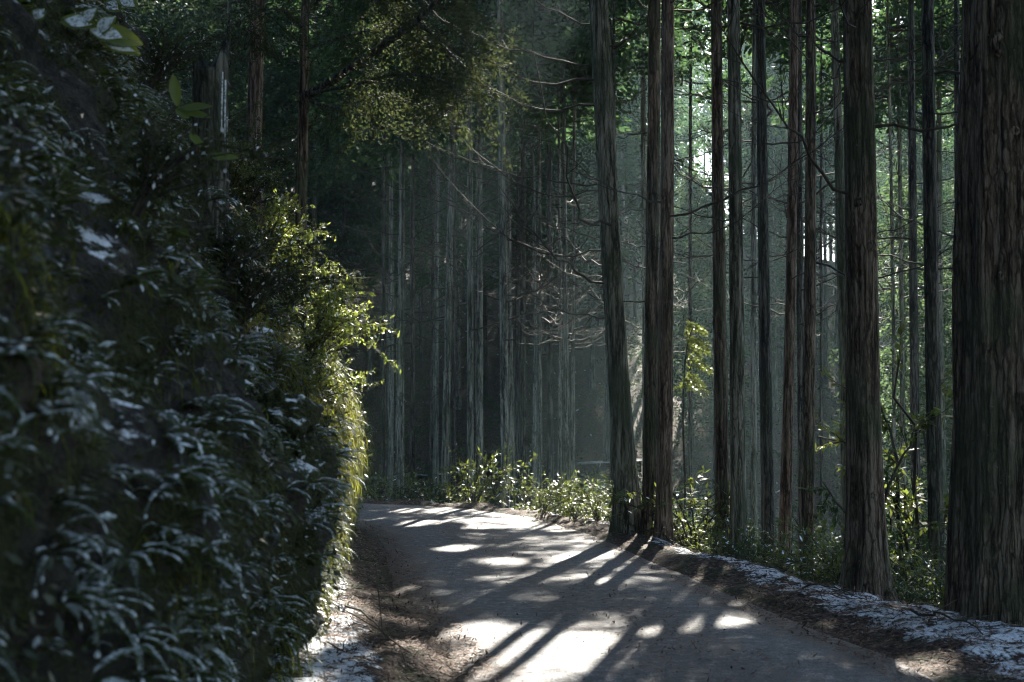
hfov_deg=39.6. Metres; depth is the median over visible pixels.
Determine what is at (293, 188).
cedar tree
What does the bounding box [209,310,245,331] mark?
fern
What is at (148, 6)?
cedar tree
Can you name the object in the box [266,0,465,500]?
cedar tree
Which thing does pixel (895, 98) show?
cedar tree
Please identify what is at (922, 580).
valley shrub
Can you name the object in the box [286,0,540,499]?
cedar tree
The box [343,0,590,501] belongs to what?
cedar tree
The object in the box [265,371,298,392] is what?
fern
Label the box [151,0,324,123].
cedar tree
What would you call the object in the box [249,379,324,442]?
mossy rock
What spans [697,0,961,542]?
cedar tree
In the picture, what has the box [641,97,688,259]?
cedar tree
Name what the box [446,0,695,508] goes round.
cedar tree
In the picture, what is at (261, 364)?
fern
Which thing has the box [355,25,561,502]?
cedar tree
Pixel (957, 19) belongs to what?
cedar tree
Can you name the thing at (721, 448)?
cedar tree
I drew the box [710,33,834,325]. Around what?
cedar tree
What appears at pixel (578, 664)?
road
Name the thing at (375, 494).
valley shrub
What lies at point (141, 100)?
fern
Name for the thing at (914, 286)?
cedar tree
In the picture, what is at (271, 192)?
cedar tree
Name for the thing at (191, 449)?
fern
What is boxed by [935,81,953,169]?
cedar tree
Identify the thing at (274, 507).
fern
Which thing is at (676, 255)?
young cedar
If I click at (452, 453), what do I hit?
cedar tree
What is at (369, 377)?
cedar tree
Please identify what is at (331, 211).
cedar tree
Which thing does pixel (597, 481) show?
valley shrub
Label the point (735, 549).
valley shrub
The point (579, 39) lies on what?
cedar tree
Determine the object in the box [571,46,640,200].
cedar tree
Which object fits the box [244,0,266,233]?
cedar tree
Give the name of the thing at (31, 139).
fern
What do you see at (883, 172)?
young cedar
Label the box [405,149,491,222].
cedar tree
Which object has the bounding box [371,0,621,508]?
cedar tree
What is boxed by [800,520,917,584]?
valley shrub
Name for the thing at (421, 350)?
cedar tree
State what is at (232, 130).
bank shrub
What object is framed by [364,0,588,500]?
cedar tree
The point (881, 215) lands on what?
cedar tree
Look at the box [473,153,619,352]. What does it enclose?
cedar tree
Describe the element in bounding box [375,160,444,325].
cedar tree
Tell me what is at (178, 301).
fern
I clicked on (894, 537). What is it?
valley shrub
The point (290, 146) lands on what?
bank shrub
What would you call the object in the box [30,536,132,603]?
fern
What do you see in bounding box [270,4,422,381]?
cedar tree
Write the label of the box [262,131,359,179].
cedar tree
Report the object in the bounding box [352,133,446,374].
cedar tree
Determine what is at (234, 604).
fern
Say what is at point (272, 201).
bank shrub
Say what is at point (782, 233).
young cedar
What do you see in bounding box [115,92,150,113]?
fern
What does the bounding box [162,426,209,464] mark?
fern
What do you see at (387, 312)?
cedar tree
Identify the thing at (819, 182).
cedar tree
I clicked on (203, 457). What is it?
fern
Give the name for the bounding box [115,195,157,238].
fern
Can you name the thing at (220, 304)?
fern
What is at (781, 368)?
cedar tree
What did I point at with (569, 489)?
valley shrub
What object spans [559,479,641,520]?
valley shrub
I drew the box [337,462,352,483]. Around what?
fern
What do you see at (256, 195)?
bank shrub
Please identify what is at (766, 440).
cedar tree
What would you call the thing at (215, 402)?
fern
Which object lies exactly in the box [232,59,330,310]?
cedar tree
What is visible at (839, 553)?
valley shrub
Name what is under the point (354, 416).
hanging moss
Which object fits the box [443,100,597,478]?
cedar tree
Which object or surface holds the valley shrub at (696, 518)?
on the ground at (671, 552)
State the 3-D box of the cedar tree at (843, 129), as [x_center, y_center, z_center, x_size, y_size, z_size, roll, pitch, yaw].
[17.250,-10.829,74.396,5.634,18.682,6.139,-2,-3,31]
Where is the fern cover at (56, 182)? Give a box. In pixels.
[0,0,375,681]
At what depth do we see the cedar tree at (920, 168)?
55.70 m
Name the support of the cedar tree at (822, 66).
on the ground at (671, 552)
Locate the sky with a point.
(695, 159)
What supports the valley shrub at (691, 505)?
on the ground at (671, 552)
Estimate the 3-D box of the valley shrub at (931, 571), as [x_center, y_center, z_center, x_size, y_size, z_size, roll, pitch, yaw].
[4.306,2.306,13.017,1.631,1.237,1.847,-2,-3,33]
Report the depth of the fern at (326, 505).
7.69 m
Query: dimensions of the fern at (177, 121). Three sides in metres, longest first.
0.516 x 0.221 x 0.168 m
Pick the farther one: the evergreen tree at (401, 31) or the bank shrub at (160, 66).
the evergreen tree at (401, 31)
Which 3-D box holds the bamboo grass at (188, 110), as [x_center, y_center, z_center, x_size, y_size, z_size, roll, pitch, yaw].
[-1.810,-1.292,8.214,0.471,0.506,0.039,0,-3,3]
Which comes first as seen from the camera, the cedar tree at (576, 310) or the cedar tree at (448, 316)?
the cedar tree at (448, 316)
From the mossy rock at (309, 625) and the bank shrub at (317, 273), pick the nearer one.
the mossy rock at (309, 625)
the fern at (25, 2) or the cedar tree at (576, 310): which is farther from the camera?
the cedar tree at (576, 310)
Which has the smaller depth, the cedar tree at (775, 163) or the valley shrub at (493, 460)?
the valley shrub at (493, 460)
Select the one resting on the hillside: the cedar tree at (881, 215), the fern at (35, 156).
the fern at (35, 156)
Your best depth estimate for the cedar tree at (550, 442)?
33.95 m
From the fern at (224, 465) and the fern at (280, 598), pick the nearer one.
the fern at (224, 465)
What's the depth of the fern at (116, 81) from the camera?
7.44 m
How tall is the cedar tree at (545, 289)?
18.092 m
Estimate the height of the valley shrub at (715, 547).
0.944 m
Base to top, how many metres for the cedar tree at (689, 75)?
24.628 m
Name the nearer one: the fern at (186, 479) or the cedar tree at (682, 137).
the fern at (186, 479)
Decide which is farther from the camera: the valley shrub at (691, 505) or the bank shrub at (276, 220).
the valley shrub at (691, 505)
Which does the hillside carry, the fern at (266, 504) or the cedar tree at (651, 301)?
the fern at (266, 504)
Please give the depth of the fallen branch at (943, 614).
9.91 m
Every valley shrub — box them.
[359,459,423,500]
[383,475,484,503]
[385,464,493,503]
[433,442,540,509]
[494,467,580,513]
[512,482,610,516]
[538,482,602,516]
[554,472,641,517]
[558,481,610,520]
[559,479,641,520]
[559,480,640,520]
[570,467,608,499]
[601,461,751,552]
[656,515,788,563]
[663,510,727,552]
[673,488,714,518]
[673,501,700,528]
[673,510,712,536]
[674,520,723,550]
[675,509,760,553]
[677,500,760,524]
[686,517,843,575]
[687,489,714,521]
[687,518,806,564]
[746,505,898,583]
[758,521,842,585]
[758,537,797,553]
[759,521,797,552]
[768,523,945,598]
[772,558,808,574]
[784,544,909,579]
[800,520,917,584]
[830,560,944,600]
[853,555,944,605]
[894,566,943,603]
[894,575,939,605]
[899,526,944,608]
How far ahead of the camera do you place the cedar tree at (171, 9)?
49.86 m
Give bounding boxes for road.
[349,503,934,681]
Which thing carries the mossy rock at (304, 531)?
on the hillside
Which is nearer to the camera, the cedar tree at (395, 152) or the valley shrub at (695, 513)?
the valley shrub at (695, 513)
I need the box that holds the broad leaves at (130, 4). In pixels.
[103,0,138,12]
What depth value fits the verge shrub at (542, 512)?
20.37 m
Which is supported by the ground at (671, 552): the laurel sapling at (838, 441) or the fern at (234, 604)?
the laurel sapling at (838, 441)
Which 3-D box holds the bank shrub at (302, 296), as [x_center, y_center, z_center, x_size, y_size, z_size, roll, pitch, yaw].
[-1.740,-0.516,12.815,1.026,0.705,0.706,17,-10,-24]
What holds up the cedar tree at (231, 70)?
on the ground at (671, 552)
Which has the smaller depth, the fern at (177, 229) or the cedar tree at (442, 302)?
the fern at (177, 229)
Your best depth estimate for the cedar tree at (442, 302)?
65.75 m
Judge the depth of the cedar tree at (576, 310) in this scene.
64.13 m
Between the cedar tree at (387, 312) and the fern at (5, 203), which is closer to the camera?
the fern at (5, 203)
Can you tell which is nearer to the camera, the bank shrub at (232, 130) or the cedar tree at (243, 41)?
the bank shrub at (232, 130)
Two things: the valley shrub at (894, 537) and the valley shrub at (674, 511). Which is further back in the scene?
the valley shrub at (674, 511)
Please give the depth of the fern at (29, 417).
3.88 m
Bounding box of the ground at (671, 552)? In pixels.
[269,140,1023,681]
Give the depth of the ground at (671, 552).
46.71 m
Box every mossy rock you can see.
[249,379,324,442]
[273,606,325,660]
[282,514,335,568]
[290,434,339,512]
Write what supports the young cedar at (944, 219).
on the ground at (671, 552)
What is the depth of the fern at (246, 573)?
5.87 m
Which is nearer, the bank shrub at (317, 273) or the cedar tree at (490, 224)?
the bank shrub at (317, 273)
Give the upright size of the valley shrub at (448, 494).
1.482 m
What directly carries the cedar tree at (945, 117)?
on the ground at (671, 552)
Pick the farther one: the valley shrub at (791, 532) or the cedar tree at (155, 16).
the cedar tree at (155, 16)
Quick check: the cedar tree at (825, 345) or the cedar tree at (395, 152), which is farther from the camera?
the cedar tree at (825, 345)
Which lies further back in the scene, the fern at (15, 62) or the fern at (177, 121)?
the fern at (177, 121)
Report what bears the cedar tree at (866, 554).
on the ground at (671, 552)
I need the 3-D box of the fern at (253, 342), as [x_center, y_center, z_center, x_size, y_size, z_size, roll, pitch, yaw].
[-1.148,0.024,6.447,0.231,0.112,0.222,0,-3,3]
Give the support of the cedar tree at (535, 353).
on the ground at (671, 552)
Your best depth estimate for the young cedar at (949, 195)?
53.43 m
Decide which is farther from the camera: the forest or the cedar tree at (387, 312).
the forest
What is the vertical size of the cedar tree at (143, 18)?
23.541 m
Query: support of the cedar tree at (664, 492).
on the ground at (671, 552)
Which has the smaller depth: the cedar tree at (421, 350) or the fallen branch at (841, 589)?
the fallen branch at (841, 589)
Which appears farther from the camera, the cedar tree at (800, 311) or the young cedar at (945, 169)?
the young cedar at (945, 169)
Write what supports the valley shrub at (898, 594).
on the ground at (671, 552)
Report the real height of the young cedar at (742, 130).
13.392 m
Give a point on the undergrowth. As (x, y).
(8, 466)
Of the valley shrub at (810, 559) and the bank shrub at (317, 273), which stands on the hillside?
the bank shrub at (317, 273)
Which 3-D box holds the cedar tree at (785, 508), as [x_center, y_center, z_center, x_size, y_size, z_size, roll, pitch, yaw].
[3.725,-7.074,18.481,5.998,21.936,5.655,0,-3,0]
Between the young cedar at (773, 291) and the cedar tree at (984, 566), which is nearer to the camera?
the cedar tree at (984, 566)
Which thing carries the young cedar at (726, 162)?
on the ground at (671, 552)
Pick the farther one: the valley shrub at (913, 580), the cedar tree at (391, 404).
the cedar tree at (391, 404)
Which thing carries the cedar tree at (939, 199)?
on the ground at (671, 552)
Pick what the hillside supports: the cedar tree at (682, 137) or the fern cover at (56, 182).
the fern cover at (56, 182)
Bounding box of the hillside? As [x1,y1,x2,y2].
[0,0,369,681]
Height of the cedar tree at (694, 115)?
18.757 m
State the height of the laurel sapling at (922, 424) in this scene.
4.227 m
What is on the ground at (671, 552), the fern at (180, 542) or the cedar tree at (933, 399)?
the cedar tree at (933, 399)
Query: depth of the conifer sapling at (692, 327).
20.00 m
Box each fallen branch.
[331,564,405,649]
[614,517,690,547]
[801,567,866,599]
[909,599,999,634]
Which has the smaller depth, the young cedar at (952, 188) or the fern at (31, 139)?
the fern at (31, 139)
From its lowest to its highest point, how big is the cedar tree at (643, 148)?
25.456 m
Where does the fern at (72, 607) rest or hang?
on the hillside
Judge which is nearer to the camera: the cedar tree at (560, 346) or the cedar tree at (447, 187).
the cedar tree at (560, 346)
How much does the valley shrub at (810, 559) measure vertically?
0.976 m
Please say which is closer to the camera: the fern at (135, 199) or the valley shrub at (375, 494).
the fern at (135, 199)
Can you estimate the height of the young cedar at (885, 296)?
11.245 m
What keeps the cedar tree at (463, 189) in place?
on the ground at (671, 552)
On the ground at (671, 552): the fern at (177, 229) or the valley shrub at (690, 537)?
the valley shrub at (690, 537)
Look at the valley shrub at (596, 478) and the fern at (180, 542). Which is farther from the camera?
the valley shrub at (596, 478)
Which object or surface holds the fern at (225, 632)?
on the hillside
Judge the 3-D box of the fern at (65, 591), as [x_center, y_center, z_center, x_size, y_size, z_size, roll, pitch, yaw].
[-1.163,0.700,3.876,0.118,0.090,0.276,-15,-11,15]
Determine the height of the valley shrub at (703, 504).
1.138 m
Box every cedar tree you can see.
[121,0,241,106]
[121,9,162,49]
[129,1,191,120]
[131,0,195,80]
[133,0,240,89]
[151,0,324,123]
[179,0,293,178]
[186,1,308,261]
[207,0,378,360]
[228,0,396,393]
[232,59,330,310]
[236,0,392,330]
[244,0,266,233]
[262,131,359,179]
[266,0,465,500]
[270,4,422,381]
[275,89,366,321]
[280,31,396,360]
[281,100,395,357]
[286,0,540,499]
[296,16,497,500]
[298,0,542,499]
[331,101,490,445]
[334,111,530,481]
[335,0,590,503]
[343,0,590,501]
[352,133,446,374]
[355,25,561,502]
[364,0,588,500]
[367,135,484,361]
[367,184,372,388]
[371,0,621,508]
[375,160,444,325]
[379,0,648,511]
[380,0,603,508]
[386,274,387,357]
[387,0,702,534]
[387,270,388,408]
[394,41,494,502]
[395,183,418,307]
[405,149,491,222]
[407,140,514,251]
[409,8,637,508]
[409,167,490,324]
[416,150,531,395]
[425,5,646,505]
[432,69,618,509]
[442,0,647,513]
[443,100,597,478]
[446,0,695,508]
[456,161,461,409]
[461,143,561,398]
[462,171,490,301]
[464,6,641,509]
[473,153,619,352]
[488,0,726,496]
[497,135,619,378]
[497,167,594,320]
[510,11,695,463]
[511,97,639,424]
[520,0,843,544]
[526,204,530,290]
[543,114,641,392]
[544,0,774,478]
[557,115,631,331]
[559,0,691,535]
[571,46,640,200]
[586,36,710,234]
[588,0,903,558]
[615,0,804,527]
[616,0,692,322]
[616,2,727,255]
[619,115,682,322]
[620,0,872,555]
[625,47,709,174]
[626,0,782,558]
[636,0,922,551]
[638,0,873,573]
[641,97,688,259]
[674,0,784,250]
[677,66,701,144]
[678,0,961,601]
[695,0,843,564]
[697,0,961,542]
[706,0,920,570]
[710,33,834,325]
[724,0,953,568]
[725,66,830,321]
[741,21,832,376]
[744,0,961,578]
[753,0,952,580]
[768,14,885,384]
[777,13,888,349]
[779,0,961,269]
[779,0,961,563]
[802,11,884,313]
[816,54,902,183]
[823,0,961,558]
[875,10,953,417]
[877,32,953,380]
[908,0,961,602]
[935,32,953,227]
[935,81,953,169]
[942,6,960,360]
[944,0,1023,625]
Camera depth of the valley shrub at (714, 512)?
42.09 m
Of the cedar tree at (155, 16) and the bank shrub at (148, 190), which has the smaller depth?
the bank shrub at (148, 190)
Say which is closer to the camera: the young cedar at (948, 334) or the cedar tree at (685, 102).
the young cedar at (948, 334)
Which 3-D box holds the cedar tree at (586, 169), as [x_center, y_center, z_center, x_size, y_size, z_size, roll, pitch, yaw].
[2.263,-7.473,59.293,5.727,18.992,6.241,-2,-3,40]
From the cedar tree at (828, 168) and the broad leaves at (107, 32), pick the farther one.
the cedar tree at (828, 168)
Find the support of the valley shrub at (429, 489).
on the ground at (671, 552)
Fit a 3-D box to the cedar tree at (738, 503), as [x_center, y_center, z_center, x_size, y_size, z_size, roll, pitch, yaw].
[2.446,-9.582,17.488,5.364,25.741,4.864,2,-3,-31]
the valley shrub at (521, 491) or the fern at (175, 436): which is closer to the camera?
the fern at (175, 436)
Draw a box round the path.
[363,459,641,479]
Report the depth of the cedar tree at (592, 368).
56.67 m
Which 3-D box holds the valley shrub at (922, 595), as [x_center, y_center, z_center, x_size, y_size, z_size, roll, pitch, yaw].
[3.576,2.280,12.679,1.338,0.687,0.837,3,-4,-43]
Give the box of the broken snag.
[191,39,228,249]
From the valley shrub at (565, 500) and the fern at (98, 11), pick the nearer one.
the fern at (98, 11)
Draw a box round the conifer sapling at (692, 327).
[673,318,713,536]
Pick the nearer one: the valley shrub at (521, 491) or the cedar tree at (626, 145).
the valley shrub at (521, 491)
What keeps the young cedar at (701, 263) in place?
on the ground at (671, 552)
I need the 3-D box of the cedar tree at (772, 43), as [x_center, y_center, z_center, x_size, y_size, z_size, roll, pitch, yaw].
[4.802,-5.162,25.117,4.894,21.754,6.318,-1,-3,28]
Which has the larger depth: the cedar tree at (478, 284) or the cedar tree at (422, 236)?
the cedar tree at (422, 236)
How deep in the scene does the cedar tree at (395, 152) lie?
28.46 m
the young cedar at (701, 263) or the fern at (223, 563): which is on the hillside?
the fern at (223, 563)
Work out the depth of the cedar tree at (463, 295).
69.81 m
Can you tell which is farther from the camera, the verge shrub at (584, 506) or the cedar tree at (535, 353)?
the cedar tree at (535, 353)
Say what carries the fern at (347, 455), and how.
on the hillside
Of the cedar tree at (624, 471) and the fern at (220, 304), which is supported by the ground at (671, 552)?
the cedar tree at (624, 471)
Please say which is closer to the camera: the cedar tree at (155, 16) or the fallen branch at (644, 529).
the fallen branch at (644, 529)
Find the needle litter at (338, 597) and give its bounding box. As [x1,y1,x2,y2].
[313,498,1023,681]
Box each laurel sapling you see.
[794,402,946,601]
[801,408,946,598]
[813,320,952,592]
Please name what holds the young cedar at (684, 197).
on the ground at (671, 552)
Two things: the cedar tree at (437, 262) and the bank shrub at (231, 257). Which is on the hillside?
the bank shrub at (231, 257)
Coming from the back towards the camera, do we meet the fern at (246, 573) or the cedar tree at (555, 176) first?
the cedar tree at (555, 176)
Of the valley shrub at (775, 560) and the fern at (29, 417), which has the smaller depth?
the fern at (29, 417)
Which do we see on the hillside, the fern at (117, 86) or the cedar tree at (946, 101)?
the fern at (117, 86)
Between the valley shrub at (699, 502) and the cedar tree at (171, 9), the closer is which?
the valley shrub at (699, 502)
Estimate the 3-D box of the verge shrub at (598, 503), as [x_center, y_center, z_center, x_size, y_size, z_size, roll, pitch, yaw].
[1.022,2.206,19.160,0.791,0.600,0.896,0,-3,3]
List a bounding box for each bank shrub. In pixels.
[95,78,309,224]
[126,3,255,89]
[189,87,276,156]
[208,198,339,295]
[226,224,367,335]
[229,143,284,206]
[234,135,320,225]
[236,107,325,201]
[237,188,338,270]
[252,189,318,246]
[261,231,353,310]
[267,273,400,373]
[272,238,379,311]
[289,345,383,413]
[303,281,373,342]
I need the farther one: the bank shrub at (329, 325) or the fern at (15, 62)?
the bank shrub at (329, 325)
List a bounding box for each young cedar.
[627,161,745,446]
[631,186,711,412]
[673,185,759,493]
[702,7,768,259]
[707,48,827,409]
[724,44,751,226]
[769,186,817,261]
[804,197,834,260]
[823,168,952,573]
[834,115,897,241]
[876,86,946,363]
[879,81,953,227]
[880,200,953,431]
[880,253,952,518]
[942,141,953,354]
[942,144,953,311]
[942,146,953,375]
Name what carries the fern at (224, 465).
on the hillside
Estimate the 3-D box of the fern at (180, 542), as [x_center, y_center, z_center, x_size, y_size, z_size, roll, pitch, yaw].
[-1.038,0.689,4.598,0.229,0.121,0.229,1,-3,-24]
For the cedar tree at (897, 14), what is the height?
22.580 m
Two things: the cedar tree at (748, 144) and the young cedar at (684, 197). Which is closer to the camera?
the young cedar at (684, 197)
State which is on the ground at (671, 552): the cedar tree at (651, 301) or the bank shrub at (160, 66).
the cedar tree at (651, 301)
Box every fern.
[0,52,50,89]
[0,126,68,182]
[0,194,10,215]
[6,147,89,189]
[10,175,55,201]
[12,398,111,439]
[17,0,42,29]
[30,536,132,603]
[31,294,62,320]
[47,206,84,228]
[52,260,98,290]
[61,583,121,610]
[62,588,112,635]
[76,329,104,362]
[78,6,118,24]
[91,648,159,681]
[97,67,119,86]
[102,77,134,97]
[108,82,147,97]
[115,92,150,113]
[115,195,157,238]
[117,94,160,119]
[120,88,158,105]
[126,196,164,217]
[146,93,167,104]
[151,199,170,216]
[154,534,232,571]
[155,222,202,250]
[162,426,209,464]
[165,294,199,323]
[167,116,188,129]
[167,434,237,458]
[168,597,234,630]
[170,466,234,507]
[187,451,236,494]
[194,458,251,491]
[197,186,230,201]
[198,540,245,597]
[207,394,266,430]
[208,189,243,209]
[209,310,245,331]
[210,623,239,643]
[211,296,233,313]
[217,599,248,620]
[229,557,260,594]
[235,333,284,354]
[242,356,279,382]
[248,501,299,528]
[264,350,308,374]
[264,498,289,517]
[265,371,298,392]
[269,595,320,623]
[270,553,300,580]
[304,510,329,529]
[315,495,357,523]
[331,415,357,434]
[336,448,379,471]
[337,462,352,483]
[342,422,363,437]
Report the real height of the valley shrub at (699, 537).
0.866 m
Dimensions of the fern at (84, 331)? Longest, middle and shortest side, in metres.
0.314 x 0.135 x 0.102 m
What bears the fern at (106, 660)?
on the hillside
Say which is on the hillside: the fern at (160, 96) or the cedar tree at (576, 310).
the fern at (160, 96)
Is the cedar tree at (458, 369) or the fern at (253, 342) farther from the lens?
the cedar tree at (458, 369)
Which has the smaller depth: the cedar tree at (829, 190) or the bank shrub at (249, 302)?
the bank shrub at (249, 302)
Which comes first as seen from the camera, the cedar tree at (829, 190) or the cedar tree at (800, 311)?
the cedar tree at (800, 311)
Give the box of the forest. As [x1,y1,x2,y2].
[276,0,896,260]
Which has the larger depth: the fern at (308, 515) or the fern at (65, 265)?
the fern at (308, 515)
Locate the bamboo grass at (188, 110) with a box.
[160,74,238,159]
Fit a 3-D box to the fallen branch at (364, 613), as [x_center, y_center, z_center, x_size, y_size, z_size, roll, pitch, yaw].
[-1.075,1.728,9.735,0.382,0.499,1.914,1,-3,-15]
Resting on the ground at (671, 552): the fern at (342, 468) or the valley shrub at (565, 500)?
the valley shrub at (565, 500)
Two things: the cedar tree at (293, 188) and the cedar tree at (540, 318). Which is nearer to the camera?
the cedar tree at (540, 318)
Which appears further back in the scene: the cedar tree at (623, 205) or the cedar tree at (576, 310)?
the cedar tree at (576, 310)
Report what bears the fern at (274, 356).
on the hillside
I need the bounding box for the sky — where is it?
[483,0,901,261]
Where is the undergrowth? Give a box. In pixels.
[0,0,378,681]
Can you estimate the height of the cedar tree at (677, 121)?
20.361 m
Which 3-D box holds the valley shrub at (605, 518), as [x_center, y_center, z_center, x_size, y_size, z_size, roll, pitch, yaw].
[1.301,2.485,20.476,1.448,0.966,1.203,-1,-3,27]
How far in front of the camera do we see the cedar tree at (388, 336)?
54.76 m
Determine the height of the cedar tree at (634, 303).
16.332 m
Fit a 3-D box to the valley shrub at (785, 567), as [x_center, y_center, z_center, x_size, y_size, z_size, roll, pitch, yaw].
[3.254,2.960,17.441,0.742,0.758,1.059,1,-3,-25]
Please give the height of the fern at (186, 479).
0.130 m
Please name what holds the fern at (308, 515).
on the hillside
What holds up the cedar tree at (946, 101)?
on the ground at (671, 552)
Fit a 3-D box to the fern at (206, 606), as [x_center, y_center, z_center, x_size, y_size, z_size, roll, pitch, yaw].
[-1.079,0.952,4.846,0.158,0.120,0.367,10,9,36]
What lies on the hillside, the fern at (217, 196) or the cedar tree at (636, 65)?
the fern at (217, 196)
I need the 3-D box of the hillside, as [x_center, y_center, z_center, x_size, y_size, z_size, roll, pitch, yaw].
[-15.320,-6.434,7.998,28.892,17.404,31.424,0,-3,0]
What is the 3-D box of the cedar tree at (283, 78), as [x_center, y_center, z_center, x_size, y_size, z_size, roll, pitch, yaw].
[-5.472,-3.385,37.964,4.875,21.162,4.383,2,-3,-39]
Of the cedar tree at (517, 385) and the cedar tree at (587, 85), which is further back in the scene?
the cedar tree at (517, 385)
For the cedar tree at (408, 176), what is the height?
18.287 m
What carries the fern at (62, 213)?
on the hillside
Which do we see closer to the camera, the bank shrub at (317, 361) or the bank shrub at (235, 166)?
the bank shrub at (317, 361)
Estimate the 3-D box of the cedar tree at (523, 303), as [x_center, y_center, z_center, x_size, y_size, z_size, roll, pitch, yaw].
[0.288,-3.957,32.239,4.792,22.059,5.578,-1,-3,18]
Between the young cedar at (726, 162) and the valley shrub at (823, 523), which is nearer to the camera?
the valley shrub at (823, 523)
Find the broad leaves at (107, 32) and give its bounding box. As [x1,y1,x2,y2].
[30,8,142,57]
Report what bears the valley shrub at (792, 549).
on the ground at (671, 552)
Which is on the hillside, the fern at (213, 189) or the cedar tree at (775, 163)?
the fern at (213, 189)
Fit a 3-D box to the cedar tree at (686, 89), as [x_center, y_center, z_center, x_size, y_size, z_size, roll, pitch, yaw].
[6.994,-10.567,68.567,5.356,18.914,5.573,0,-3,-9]
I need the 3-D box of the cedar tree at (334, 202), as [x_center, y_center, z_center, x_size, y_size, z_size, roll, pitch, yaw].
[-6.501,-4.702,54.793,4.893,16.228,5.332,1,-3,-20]
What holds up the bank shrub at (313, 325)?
on the hillside
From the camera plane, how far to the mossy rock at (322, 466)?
7.62 m
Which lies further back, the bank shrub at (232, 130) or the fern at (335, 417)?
the bank shrub at (232, 130)
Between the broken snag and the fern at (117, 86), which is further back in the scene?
the broken snag
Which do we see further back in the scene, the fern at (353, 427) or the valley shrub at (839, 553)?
the valley shrub at (839, 553)
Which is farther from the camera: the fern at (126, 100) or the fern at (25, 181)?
the fern at (126, 100)
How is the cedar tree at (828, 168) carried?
on the ground at (671, 552)
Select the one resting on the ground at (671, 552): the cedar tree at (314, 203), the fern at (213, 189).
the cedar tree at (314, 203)
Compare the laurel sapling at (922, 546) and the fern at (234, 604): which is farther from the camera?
the laurel sapling at (922, 546)
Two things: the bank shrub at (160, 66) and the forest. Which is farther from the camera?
the forest
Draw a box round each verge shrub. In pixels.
[525,480,577,517]
[532,476,611,521]
[560,482,611,522]
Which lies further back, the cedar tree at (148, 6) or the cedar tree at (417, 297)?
the cedar tree at (417, 297)
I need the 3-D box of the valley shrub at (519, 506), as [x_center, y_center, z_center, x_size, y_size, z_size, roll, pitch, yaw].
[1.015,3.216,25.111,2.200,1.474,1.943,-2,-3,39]
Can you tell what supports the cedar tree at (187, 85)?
on the ground at (671, 552)
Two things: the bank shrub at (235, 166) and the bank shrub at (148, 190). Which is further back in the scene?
the bank shrub at (235, 166)
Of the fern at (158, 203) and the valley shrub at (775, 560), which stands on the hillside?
the fern at (158, 203)
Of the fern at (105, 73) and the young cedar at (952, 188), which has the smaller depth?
the fern at (105, 73)
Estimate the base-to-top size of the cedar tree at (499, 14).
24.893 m
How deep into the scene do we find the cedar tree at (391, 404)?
40.95 m
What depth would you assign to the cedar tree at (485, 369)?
57.16 m
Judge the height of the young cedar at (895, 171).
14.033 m
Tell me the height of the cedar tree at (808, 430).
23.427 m
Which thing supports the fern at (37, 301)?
on the hillside
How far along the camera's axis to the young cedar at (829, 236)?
105.46 m
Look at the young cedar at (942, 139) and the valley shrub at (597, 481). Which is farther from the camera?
the young cedar at (942, 139)
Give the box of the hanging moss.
[0,174,377,681]
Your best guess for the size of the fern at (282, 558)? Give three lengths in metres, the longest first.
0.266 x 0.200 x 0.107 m
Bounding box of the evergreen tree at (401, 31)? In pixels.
[170,0,554,306]
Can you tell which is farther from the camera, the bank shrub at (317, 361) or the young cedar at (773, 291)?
the young cedar at (773, 291)
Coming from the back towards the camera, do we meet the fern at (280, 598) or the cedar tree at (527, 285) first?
the cedar tree at (527, 285)
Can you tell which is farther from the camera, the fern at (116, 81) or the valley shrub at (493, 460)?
the valley shrub at (493, 460)
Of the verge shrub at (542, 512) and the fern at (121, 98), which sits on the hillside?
the fern at (121, 98)

